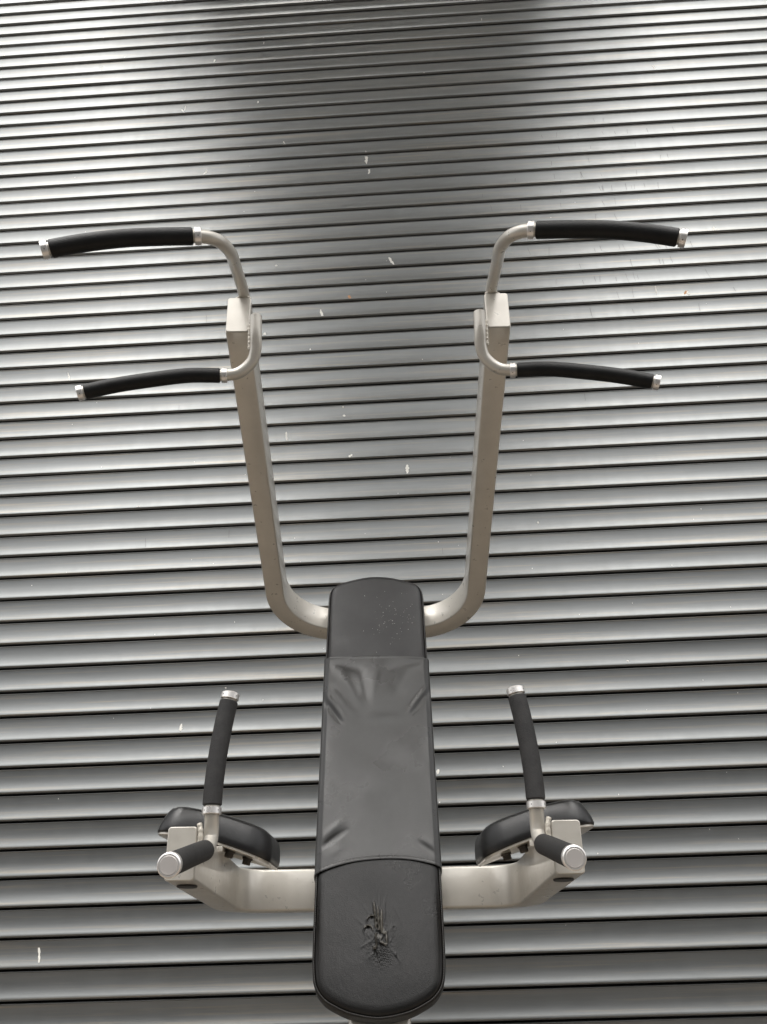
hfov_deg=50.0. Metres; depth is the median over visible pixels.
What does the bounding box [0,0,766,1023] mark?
roller shutter
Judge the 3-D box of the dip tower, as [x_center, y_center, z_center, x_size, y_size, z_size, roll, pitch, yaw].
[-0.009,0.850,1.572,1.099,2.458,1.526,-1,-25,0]
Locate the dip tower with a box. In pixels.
[39,220,687,1023]

